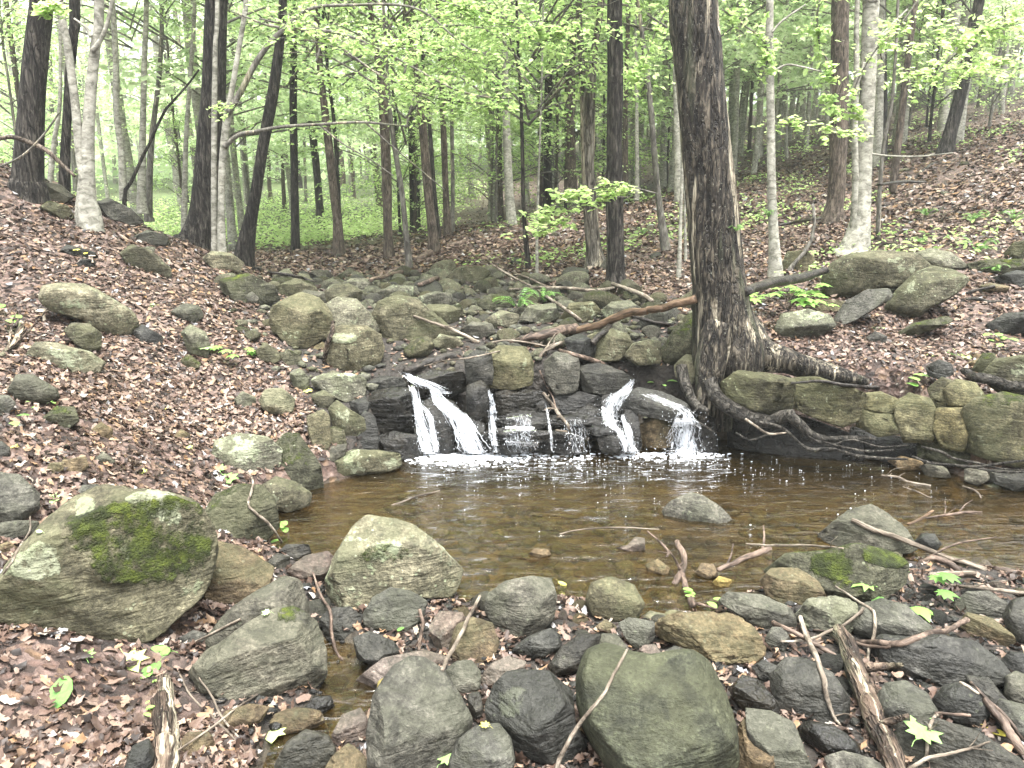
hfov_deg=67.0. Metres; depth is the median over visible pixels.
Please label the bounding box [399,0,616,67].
leafy branch
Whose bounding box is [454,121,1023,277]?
ground herbs
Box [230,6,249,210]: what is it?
forest tree
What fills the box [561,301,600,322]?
rock
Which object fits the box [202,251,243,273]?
rock
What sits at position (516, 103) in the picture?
forest tree
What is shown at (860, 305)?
rock
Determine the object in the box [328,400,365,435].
rock
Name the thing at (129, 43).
sky
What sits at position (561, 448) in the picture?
rock
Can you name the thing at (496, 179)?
leafy sapling
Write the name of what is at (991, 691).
rock
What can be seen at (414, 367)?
log
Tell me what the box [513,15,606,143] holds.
forest tree
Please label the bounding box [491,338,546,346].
stick
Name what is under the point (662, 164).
forest tree
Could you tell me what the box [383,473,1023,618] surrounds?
streambed pebbles
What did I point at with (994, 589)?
stick
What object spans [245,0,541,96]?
leafy branch
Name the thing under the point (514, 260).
cobble
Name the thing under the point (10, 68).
forest tree
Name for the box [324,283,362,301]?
rock
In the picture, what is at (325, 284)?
cobble
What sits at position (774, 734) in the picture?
rock
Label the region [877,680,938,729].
rock
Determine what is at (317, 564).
rock
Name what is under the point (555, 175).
leafy sapling
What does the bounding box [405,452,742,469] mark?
foam
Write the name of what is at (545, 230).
leafy branch
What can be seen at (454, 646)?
stick
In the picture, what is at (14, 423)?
seedling
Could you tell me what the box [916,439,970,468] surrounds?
rock
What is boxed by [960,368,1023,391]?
stick
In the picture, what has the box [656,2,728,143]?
forest tree
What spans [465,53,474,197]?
forest tree
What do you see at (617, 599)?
rock
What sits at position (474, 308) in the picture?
cobble
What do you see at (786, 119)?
forest tree
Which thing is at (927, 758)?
stick
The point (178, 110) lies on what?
forest tree
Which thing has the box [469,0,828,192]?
forest tree
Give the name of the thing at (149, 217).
tree
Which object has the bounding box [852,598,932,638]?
rock
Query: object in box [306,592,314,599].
cobble
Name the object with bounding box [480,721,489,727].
fallen leaf
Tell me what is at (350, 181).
forest tree
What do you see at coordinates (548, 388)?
stick
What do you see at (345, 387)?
rock
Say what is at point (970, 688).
stick
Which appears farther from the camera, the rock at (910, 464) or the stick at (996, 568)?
the rock at (910, 464)
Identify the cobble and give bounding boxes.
[144,246,154,251]
[214,273,235,284]
[228,308,237,312]
[235,319,247,326]
[235,326,249,333]
[244,330,260,341]
[262,319,270,328]
[268,281,279,288]
[270,278,291,283]
[272,268,293,278]
[296,273,314,283]
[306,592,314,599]
[309,269,325,277]
[309,597,331,615]
[312,278,322,282]
[319,276,328,280]
[321,278,342,288]
[324,270,333,277]
[328,675,348,692]
[340,268,353,275]
[340,703,352,712]
[342,692,355,700]
[350,271,364,277]
[351,274,363,277]
[361,299,374,308]
[364,285,379,292]
[365,293,381,302]
[373,281,380,286]
[380,283,390,288]
[388,273,404,281]
[389,277,405,284]
[389,291,410,296]
[395,265,410,276]
[402,281,414,285]
[410,269,419,276]
[411,276,419,281]
[414,278,442,292]
[419,291,430,295]
[420,273,433,278]
[428,268,442,275]
[430,260,455,270]
[437,269,451,279]
[439,278,461,290]
[445,289,454,293]
[452,292,465,300]
[453,605,469,615]
[459,299,472,308]
[463,350,473,356]
[464,287,475,294]
[465,312,474,315]
[466,317,481,323]
[467,305,482,311]
[470,591,488,610]
[471,613,482,618]
[474,280,491,292]
[478,314,489,321]
[483,277,498,286]
[484,265,498,270]
[485,341,495,349]
[488,287,504,293]
[489,268,497,274]
[490,271,505,279]
[496,290,508,294]
[497,328,519,339]
[506,286,517,292]
[511,257,520,264]
[512,306,524,315]
[513,282,526,290]
[517,272,530,281]
[519,289,539,297]
[520,326,530,333]
[523,293,541,305]
[529,273,551,284]
[530,348,543,357]
[539,326,565,348]
[546,289,559,295]
[546,294,557,302]
[555,295,567,300]
[556,271,589,284]
[556,280,572,291]
[556,300,573,311]
[557,609,567,619]
[558,317,579,335]
[561,267,588,274]
[567,282,590,294]
[567,291,582,300]
[572,599,588,612]
[572,613,588,623]
[574,629,588,635]
[582,290,619,309]
[592,321,626,332]
[599,281,615,292]
[600,259,626,268]
[617,279,642,294]
[622,291,635,299]
[630,294,644,302]
[640,298,660,307]
[641,325,660,337]
[645,292,666,302]
[647,339,661,347]
[649,252,662,258]
[651,614,663,621]
[659,337,666,343]
[667,326,677,333]
[668,307,679,318]
[677,314,685,320]
[678,290,691,307]
[682,313,691,322]
[814,652,843,672]
[837,676,850,690]
[899,168,909,172]
[903,594,914,601]
[918,583,939,594]
[918,594,935,600]
[931,609,947,625]
[959,161,969,165]
[960,588,984,593]
[989,581,1008,588]
[1014,588,1023,596]
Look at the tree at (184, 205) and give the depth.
13.21 m
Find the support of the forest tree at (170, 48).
on the ground
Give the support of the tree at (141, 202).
on the ground
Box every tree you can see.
[0,0,92,131]
[0,0,101,161]
[0,0,106,147]
[0,0,161,180]
[0,0,185,141]
[0,0,324,229]
[0,2,150,158]
[0,9,12,141]
[2,0,15,120]
[2,0,256,221]
[5,0,434,232]
[7,0,53,203]
[10,1,21,62]
[18,0,148,141]
[27,0,148,213]
[47,16,62,182]
[50,0,254,215]
[54,0,436,250]
[55,12,77,194]
[56,0,113,231]
[58,0,80,192]
[78,36,96,197]
[80,0,109,197]
[83,0,398,249]
[100,38,167,168]
[104,0,143,224]
[104,41,117,183]
[110,0,194,165]
[111,0,277,200]
[116,0,138,150]
[133,2,284,200]
[138,3,259,123]
[148,0,367,206]
[149,0,406,219]
[156,5,242,163]
[158,0,382,270]
[159,3,189,203]
[165,3,181,209]
[172,5,194,172]
[173,0,228,250]
[177,0,468,255]
[177,12,349,204]
[181,0,350,212]
[182,0,200,136]
[204,0,418,229]
[211,0,218,250]
[217,0,511,251]
[227,0,451,215]
[227,6,445,199]
[228,0,537,258]
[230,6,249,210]
[237,0,576,268]
[238,49,306,158]
[262,1,407,191]
[275,154,278,181]
[286,4,403,197]
[298,159,302,187]
[303,136,307,202]
[327,10,393,181]
[328,0,571,238]
[330,2,546,231]
[331,0,675,268]
[333,0,514,254]
[336,73,345,184]
[341,0,536,174]
[344,0,485,201]
[349,99,354,176]
[354,68,362,178]
[355,15,382,209]
[363,1,601,221]
[366,0,563,225]
[370,56,380,177]
[379,1,555,235]
[385,2,464,119]
[386,0,589,220]
[390,0,673,272]
[401,6,483,173]
[408,2,417,232]
[432,0,656,147]
[436,48,477,168]
[437,15,537,169]
[458,15,561,171]
[462,0,728,206]
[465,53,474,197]
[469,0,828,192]
[484,0,633,213]
[509,0,672,184]
[510,10,512,172]
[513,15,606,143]
[524,0,742,191]
[524,14,536,202]
[524,17,662,172]
[543,3,553,214]
[547,0,740,200]
[549,0,851,250]
[552,8,560,208]
[561,24,656,120]
[561,127,564,157]
[563,7,577,192]
[575,0,605,268]
[577,13,597,157]
[593,7,597,197]
[597,8,729,162]
[601,0,815,187]
[601,1,740,97]
[605,0,625,283]
[622,0,630,184]
[627,15,634,195]
[628,94,630,160]
[642,0,810,86]
[646,107,648,145]
[648,11,656,160]
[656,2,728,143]
[661,2,850,136]
[667,126,673,192]
[668,0,1023,473]
[672,1,829,152]
[673,63,680,202]
[676,155,683,278]
[683,190,686,260]
[718,0,906,174]
[718,0,924,158]
[719,0,859,146]
[719,0,890,157]
[719,0,935,151]
[719,1,756,91]
[721,0,1023,167]
[722,0,860,150]
[725,0,798,96]
[726,1,890,141]
[731,0,742,173]
[739,1,754,117]
[739,2,757,156]
[747,64,754,152]
[749,1,898,129]
[756,0,764,161]
[759,1,859,120]
[764,0,952,123]
[765,0,821,277]
[774,1,931,81]
[775,0,788,136]
[776,2,850,125]
[786,0,939,145]
[795,8,811,137]
[795,90,800,118]
[818,9,830,118]
[819,0,849,224]
[822,4,829,125]
[830,0,1023,71]
[833,0,953,256]
[851,0,1023,78]
[853,0,1022,73]
[859,0,1020,143]
[875,0,899,239]
[883,11,887,159]
[886,0,1023,106]
[889,0,918,192]
[889,19,1023,91]
[893,4,992,112]
[900,2,1022,103]
[919,62,926,99]
[935,0,984,153]
[937,0,961,131]
[976,12,985,107]
[982,6,1023,96]
[986,1,1001,112]
[994,8,1012,109]
[998,5,1011,114]
[1005,3,1021,95]
[1017,38,1023,81]
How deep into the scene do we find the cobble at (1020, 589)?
3.31 m
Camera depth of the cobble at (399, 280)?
8.94 m
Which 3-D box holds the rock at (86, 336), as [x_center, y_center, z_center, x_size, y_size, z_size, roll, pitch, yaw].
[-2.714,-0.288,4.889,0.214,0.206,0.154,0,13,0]
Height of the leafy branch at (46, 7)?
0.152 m
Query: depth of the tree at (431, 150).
13.79 m
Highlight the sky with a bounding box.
[0,0,1023,158]
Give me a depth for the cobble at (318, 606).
3.16 m
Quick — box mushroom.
[36,308,48,320]
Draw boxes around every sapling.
[0,0,112,195]
[0,22,111,189]
[107,8,250,223]
[122,69,199,205]
[266,0,494,234]
[322,12,482,232]
[341,0,606,223]
[342,53,484,229]
[435,63,554,220]
[437,27,537,195]
[462,1,655,212]
[469,0,672,209]
[490,1,671,205]
[510,0,672,202]
[628,27,739,183]
[787,204,815,270]
[827,0,1023,143]
[849,0,1011,125]
[850,0,990,129]
[923,0,1023,126]
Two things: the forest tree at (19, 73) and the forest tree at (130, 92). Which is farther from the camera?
the forest tree at (130, 92)
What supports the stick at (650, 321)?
on the ground
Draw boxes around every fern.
[492,284,539,307]
[526,286,563,302]
[633,227,651,233]
[733,222,749,230]
[763,210,772,217]
[909,236,924,241]
[915,208,935,215]
[954,236,997,251]
[962,208,989,220]
[986,264,1010,270]
[1000,208,1021,218]
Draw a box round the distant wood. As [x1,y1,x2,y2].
[0,0,1023,188]
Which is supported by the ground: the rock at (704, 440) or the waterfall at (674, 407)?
the rock at (704, 440)
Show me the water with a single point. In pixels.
(588, 482)
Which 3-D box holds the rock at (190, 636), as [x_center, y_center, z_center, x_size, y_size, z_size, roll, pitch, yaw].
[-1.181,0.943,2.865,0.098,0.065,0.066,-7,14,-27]
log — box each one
[151,673,180,767]
[368,270,403,281]
[401,351,461,373]
[413,249,432,260]
[417,276,438,286]
[445,239,469,246]
[509,323,578,343]
[575,295,697,333]
[744,267,828,295]
[830,624,909,767]
[871,239,921,249]
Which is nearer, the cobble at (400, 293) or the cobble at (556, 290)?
the cobble at (400, 293)
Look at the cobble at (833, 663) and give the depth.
2.77 m
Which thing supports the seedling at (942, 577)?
on the gravel at (275, 726)
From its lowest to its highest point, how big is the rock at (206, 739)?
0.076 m
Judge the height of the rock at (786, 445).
0.358 m
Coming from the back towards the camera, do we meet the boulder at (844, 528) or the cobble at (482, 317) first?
the cobble at (482, 317)
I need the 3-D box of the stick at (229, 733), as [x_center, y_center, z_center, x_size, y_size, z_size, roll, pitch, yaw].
[-0.999,1.032,2.502,0.034,0.034,0.509,-12,22,-43]
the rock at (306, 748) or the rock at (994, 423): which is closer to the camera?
the rock at (306, 748)
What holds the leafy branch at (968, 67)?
attached to the tree at (833, 210)
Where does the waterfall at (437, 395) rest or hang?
on the rock at (444, 433)
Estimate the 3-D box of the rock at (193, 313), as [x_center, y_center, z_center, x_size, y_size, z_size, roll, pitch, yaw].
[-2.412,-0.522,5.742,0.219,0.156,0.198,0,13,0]
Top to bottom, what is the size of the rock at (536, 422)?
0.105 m
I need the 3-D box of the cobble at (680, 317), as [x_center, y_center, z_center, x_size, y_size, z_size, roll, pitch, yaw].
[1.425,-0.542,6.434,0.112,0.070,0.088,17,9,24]
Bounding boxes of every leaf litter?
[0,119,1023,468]
[0,345,1023,767]
[111,89,1023,243]
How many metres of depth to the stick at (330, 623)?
3.01 m
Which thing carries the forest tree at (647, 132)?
on the ground
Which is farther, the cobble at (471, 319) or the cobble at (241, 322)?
the cobble at (471, 319)
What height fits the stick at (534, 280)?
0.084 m
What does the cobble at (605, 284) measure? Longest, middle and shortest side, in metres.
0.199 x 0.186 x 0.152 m
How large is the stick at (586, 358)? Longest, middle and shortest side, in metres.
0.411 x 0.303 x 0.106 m
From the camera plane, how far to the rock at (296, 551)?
3.66 m
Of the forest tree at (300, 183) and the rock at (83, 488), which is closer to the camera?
the rock at (83, 488)
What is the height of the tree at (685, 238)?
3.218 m
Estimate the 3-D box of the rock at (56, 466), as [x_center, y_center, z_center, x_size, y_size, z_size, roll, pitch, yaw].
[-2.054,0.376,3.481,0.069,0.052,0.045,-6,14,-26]
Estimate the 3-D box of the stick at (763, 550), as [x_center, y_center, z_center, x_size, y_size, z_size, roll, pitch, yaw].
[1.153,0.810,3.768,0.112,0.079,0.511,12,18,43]
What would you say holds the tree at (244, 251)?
on the ground
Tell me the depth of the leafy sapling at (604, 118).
20.57 m
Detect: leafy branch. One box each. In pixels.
[31,0,71,19]
[206,101,240,121]
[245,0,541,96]
[361,59,564,138]
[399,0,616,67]
[500,188,629,239]
[518,176,656,229]
[622,7,668,89]
[719,0,784,83]
[750,112,872,144]
[794,0,850,123]
[835,0,922,126]
[859,0,1023,83]
[859,40,1023,106]
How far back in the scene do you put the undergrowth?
21.12 m
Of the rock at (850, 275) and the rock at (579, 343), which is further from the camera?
the rock at (850, 275)
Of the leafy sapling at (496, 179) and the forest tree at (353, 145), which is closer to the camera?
the leafy sapling at (496, 179)
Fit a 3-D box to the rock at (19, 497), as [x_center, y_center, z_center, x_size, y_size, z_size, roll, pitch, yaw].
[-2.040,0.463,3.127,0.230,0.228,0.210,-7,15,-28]
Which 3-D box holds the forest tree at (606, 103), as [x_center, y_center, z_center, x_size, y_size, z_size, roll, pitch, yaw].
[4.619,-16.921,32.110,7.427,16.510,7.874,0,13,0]
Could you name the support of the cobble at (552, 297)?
on the ground
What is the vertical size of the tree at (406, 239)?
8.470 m
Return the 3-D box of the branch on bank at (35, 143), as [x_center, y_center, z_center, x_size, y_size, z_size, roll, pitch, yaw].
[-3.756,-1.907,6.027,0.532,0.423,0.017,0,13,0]
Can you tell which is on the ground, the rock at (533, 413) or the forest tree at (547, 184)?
the forest tree at (547, 184)
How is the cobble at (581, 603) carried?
on the ground
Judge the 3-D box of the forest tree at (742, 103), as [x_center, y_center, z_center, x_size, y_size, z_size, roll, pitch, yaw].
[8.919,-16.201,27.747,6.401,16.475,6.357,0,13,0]
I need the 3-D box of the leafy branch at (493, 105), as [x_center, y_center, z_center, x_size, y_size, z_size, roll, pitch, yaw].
[-0.474,-2.701,7.376,1.954,0.712,1.171,0,13,0]
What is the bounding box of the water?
[270,440,1023,716]
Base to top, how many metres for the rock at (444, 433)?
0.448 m
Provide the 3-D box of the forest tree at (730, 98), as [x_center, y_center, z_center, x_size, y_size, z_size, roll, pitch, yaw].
[7.135,-15.011,24.587,7.670,16.503,6.966,12,17,42]
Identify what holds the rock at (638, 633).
on the ground
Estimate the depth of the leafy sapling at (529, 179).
24.27 m
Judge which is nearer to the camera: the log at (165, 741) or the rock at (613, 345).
the log at (165, 741)
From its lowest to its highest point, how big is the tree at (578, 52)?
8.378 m
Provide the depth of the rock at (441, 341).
6.00 m
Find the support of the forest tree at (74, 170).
on the ground
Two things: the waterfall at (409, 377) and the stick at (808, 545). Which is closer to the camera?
the stick at (808, 545)
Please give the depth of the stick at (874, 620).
2.94 m
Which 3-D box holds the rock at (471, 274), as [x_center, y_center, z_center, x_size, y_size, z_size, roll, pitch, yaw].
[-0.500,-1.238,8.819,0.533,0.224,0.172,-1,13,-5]
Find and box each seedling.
[0,304,21,322]
[1,414,28,426]
[140,701,154,715]
[210,346,255,358]
[271,521,288,542]
[683,587,719,607]
[749,283,839,310]
[788,285,824,294]
[852,572,960,622]
[892,370,928,386]
[983,333,1018,345]
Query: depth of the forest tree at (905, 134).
17.96 m
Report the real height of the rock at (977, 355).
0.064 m
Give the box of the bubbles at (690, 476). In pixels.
[425,464,919,531]
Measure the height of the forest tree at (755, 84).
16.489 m
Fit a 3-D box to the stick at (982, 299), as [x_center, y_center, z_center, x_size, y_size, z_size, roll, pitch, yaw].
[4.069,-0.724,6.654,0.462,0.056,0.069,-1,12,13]
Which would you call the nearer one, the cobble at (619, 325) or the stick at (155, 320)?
the stick at (155, 320)
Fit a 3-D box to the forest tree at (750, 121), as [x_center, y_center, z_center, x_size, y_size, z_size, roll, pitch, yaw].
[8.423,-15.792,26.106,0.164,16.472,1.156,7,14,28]
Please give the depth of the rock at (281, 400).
4.96 m
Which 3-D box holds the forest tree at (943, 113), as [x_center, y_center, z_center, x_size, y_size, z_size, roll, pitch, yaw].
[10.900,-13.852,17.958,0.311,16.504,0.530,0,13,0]
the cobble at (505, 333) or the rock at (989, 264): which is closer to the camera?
the cobble at (505, 333)
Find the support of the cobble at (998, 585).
on the ground
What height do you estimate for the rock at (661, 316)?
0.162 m
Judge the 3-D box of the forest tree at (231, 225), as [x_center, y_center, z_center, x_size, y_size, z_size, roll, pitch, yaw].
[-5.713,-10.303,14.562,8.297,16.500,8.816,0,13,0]
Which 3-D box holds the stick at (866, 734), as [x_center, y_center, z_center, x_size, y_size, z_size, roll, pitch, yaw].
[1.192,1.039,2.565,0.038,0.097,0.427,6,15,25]
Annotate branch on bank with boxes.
[0,111,60,166]
[0,135,75,176]
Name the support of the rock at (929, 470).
in the water
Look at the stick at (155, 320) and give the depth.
5.56 m
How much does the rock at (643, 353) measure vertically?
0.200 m
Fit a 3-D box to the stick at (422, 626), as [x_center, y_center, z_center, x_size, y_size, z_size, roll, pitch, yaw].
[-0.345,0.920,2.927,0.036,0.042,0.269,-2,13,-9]
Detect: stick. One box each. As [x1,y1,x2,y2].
[0,308,47,355]
[2,516,31,574]
[130,300,169,327]
[137,272,185,295]
[152,693,257,767]
[176,668,242,745]
[179,618,240,644]
[198,677,243,742]
[243,471,282,543]
[253,266,314,282]
[312,572,343,660]
[322,320,334,362]
[391,490,439,505]
[413,315,479,343]
[415,609,424,650]
[424,350,499,366]
[441,595,480,671]
[490,262,581,321]
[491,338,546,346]
[509,286,616,291]
[511,271,546,285]
[538,334,563,360]
[539,370,559,411]
[542,392,571,430]
[554,648,628,767]
[556,429,589,440]
[558,348,608,364]
[559,527,658,534]
[590,309,618,346]
[611,282,653,301]
[619,311,673,325]
[647,531,669,557]
[668,539,686,586]
[681,572,724,612]
[716,525,771,572]
[746,536,843,548]
[771,620,835,653]
[778,217,821,225]
[780,607,864,642]
[791,380,879,389]
[798,615,858,725]
[813,629,890,648]
[834,585,876,662]
[851,518,986,570]
[857,617,969,646]
[863,673,878,742]
[875,180,925,185]
[881,467,930,486]
[902,481,930,498]
[907,510,934,524]
[907,733,992,767]
[916,161,936,175]
[918,537,996,570]
[925,500,981,518]
[925,713,941,756]
[927,570,984,578]
[935,711,970,716]
[948,580,1023,594]
[955,297,1011,302]
[959,681,979,694]
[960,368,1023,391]
[961,285,995,294]
[962,486,992,499]
[969,681,1023,741]
[978,563,1022,573]
[982,697,1023,761]
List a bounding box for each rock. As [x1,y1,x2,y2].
[0,395,15,415]
[0,441,9,456]
[0,472,39,522]
[0,520,38,538]
[0,541,17,552]
[7,374,59,403]
[25,341,105,373]
[38,282,138,335]
[40,201,74,219]
[43,406,79,429]
[46,182,74,203]
[47,462,63,473]
[60,245,97,257]
[62,456,88,471]
[64,322,101,351]
[76,258,95,267]
[77,484,98,492]
[92,422,112,438]
[94,451,115,464]
[97,198,143,224]
[119,244,171,277]
[124,738,154,767]
[132,324,162,343]
[133,230,170,245]
[170,303,203,322]
[174,429,189,438]
[179,630,206,645]
[180,354,200,369]
[180,731,214,756]
[181,324,209,357]
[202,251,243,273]
[204,541,273,607]
[205,484,279,541]
[205,576,310,649]
[211,432,282,470]
[218,703,268,727]
[219,273,279,306]
[234,391,255,406]
[245,292,259,305]
[255,342,280,364]
[259,387,294,415]
[262,476,311,513]
[267,553,289,568]
[269,707,324,734]
[274,729,336,767]
[275,432,323,491]
[276,278,317,296]
[277,544,311,559]
[279,350,301,364]
[286,551,333,580]
[289,368,309,389]
[302,289,326,302]
[304,695,334,713]
[306,409,331,449]
[311,373,366,401]
[311,390,334,407]
[312,342,323,349]
[319,606,361,640]
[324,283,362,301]
[325,743,366,767]
[327,444,346,461]
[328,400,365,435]
[330,426,346,443]
[331,708,367,746]
[334,449,401,475]
[343,278,372,289]
[349,396,369,415]
[353,631,399,664]
[356,649,453,689]
[358,411,378,449]
[362,587,427,630]
[367,376,408,390]
[368,387,417,434]
[376,284,419,298]
[378,431,422,460]
[403,336,434,357]
[407,370,467,398]
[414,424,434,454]
[416,291,453,304]
[420,397,462,460]
[427,304,463,323]
[429,611,465,648]
[433,334,463,349]
[445,660,480,695]
[446,266,491,283]
[448,617,499,662]
[448,723,514,767]
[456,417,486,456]
[459,321,495,338]
[464,350,493,384]
[466,380,489,420]
[467,691,483,723]
[476,293,513,310]
[478,430,575,441]
[481,655,525,687]
[484,575,556,639]
[485,310,518,328]
[485,427,531,454]
[488,345,533,389]
[494,416,564,428]
[495,388,548,415]
[496,410,551,430]
[512,628,560,659]
[519,303,559,322]
[529,548,550,557]
[532,430,584,454]
[543,351,579,394]
[548,633,600,676]
[549,414,613,426]
[550,390,601,414]
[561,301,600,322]
[564,333,596,361]
[570,404,602,440]
[580,363,636,394]
[584,424,623,436]
[585,576,644,621]
[587,328,631,361]
[595,619,616,632]
[596,426,636,454]
[599,633,626,647]
[601,300,640,319]
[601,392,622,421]
[616,537,644,551]
[618,387,694,422]
[618,617,654,649]
[622,409,641,452]
[624,340,662,366]
[636,311,667,327]
[638,644,659,653]
[640,417,673,447]
[645,559,669,575]
[655,611,765,664]
[661,319,691,364]
[661,492,731,526]
[665,646,683,650]
[667,407,717,458]
[674,354,694,384]
[695,563,718,579]
[712,576,731,588]
[718,591,797,628]
[720,370,795,414]
[727,412,864,462]
[728,674,780,714]
[737,717,774,767]
[745,707,811,767]
[751,659,776,682]
[760,567,825,604]
[765,627,789,651]
[769,657,850,724]
[774,308,836,337]
[782,250,815,270]
[793,376,868,427]
[794,595,858,637]
[797,720,862,754]
[809,300,844,311]
[821,250,931,298]
[824,751,883,767]
[833,288,892,324]
[849,426,932,465]
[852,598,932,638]
[855,409,899,436]
[863,391,897,413]
[866,331,886,342]
[871,634,1010,686]
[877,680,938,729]
[884,265,969,317]
[887,456,922,470]
[894,392,935,442]
[894,717,1023,767]
[898,316,952,335]
[915,248,967,269]
[915,533,941,550]
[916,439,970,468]
[917,445,929,459]
[919,464,950,477]
[925,359,953,378]
[927,377,954,407]
[932,681,990,726]
[933,407,967,451]
[943,378,984,406]
[951,590,1007,618]
[960,391,1023,467]
[960,612,1015,646]
[964,468,989,485]
[965,359,977,365]
[965,675,1006,704]
[967,259,1023,272]
[971,353,996,372]
[972,353,980,358]
[978,283,1009,292]
[982,355,1023,395]
[985,312,1023,336]
[989,469,1023,492]
[991,698,1023,739]
[992,270,1023,288]
[1001,651,1023,673]
[1002,596,1023,643]
[1003,240,1023,258]
[1004,671,1023,703]
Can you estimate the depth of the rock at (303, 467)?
4.63 m
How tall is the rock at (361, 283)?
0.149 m
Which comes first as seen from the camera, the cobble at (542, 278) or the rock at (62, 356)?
the rock at (62, 356)
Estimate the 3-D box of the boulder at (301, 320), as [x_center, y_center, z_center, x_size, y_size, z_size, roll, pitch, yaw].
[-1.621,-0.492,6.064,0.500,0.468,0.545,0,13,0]
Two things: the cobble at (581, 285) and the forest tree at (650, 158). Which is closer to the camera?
the cobble at (581, 285)
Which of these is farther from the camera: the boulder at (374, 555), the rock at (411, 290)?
the rock at (411, 290)
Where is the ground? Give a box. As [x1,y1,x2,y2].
[0,81,1023,767]
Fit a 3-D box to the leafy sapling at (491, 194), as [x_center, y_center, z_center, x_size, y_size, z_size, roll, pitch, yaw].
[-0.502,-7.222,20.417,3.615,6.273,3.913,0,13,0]
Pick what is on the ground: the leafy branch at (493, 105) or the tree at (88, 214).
the tree at (88, 214)
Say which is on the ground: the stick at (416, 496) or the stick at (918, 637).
the stick at (918, 637)
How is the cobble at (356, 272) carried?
on the ground
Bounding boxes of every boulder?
[0,484,218,642]
[188,605,327,699]
[269,292,332,348]
[324,514,463,609]
[325,297,378,332]
[326,325,384,372]
[366,656,472,767]
[371,295,456,341]
[484,668,586,764]
[576,642,739,767]
[764,543,909,601]
[817,504,917,554]
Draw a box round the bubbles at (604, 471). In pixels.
[409,456,883,485]
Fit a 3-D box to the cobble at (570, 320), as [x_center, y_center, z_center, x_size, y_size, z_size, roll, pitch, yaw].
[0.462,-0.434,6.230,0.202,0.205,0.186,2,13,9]
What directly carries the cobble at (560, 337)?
on the ground
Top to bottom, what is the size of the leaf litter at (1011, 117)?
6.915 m
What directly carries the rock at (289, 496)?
in the water
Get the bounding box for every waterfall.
[402,373,449,395]
[405,385,444,453]
[417,403,439,451]
[430,390,494,456]
[477,414,544,455]
[487,390,497,454]
[546,409,555,447]
[561,419,589,452]
[597,374,636,426]
[605,424,630,451]
[621,414,641,453]
[641,393,705,416]
[646,410,717,455]
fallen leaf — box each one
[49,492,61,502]
[49,676,72,707]
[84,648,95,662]
[119,647,149,671]
[142,654,167,676]
[151,645,177,655]
[222,470,237,482]
[262,609,272,614]
[265,728,285,742]
[437,753,450,766]
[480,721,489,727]
[903,715,943,746]
[952,348,971,358]
[980,724,1005,735]
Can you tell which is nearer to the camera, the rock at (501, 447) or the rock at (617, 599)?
the rock at (617, 599)
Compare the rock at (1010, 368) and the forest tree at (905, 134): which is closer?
the rock at (1010, 368)
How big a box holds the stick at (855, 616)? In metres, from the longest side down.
0.392 x 0.044 x 0.028 m
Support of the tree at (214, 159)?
on the ground
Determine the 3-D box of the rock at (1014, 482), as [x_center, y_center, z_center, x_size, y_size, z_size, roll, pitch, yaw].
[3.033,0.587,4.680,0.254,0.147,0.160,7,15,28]
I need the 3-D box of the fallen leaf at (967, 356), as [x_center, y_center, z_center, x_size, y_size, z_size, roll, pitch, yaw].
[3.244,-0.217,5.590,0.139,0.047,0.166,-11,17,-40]
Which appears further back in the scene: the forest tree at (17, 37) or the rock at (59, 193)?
the forest tree at (17, 37)
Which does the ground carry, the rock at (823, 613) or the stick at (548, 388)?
the rock at (823, 613)
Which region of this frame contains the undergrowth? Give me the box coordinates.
[96,92,1023,248]
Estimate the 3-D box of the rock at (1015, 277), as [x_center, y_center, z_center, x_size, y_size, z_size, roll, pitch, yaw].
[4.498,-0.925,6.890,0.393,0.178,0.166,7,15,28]
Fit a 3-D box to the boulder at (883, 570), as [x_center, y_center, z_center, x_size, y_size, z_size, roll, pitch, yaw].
[1.416,0.805,3.397,0.567,0.298,0.332,9,16,35]
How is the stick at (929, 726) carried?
on the ground
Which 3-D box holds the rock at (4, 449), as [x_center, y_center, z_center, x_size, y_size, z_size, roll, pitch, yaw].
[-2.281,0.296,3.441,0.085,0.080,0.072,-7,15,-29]
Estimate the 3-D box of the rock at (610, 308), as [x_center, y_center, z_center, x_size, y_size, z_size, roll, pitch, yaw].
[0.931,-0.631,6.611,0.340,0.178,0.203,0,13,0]
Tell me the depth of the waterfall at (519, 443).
5.21 m
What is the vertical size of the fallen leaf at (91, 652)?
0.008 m
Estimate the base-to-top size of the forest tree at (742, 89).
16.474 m
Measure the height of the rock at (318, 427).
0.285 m
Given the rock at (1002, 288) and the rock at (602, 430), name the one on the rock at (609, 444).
the rock at (602, 430)
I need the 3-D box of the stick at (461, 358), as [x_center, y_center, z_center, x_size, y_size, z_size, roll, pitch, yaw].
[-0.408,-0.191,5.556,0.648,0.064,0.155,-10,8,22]
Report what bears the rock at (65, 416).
on the ground
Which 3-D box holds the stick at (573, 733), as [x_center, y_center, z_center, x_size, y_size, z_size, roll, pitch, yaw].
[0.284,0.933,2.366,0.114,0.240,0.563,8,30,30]
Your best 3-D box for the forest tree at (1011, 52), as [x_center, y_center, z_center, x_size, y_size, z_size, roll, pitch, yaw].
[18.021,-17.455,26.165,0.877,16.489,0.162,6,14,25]
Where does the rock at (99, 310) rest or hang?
on the ground
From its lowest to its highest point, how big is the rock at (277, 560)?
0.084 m
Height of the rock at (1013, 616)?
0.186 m
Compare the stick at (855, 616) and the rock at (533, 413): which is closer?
the stick at (855, 616)
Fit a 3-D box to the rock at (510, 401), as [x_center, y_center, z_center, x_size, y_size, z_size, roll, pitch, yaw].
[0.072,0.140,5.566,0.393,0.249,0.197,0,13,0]
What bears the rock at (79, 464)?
on the ground
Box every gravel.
[205,578,1023,767]
[247,272,727,470]

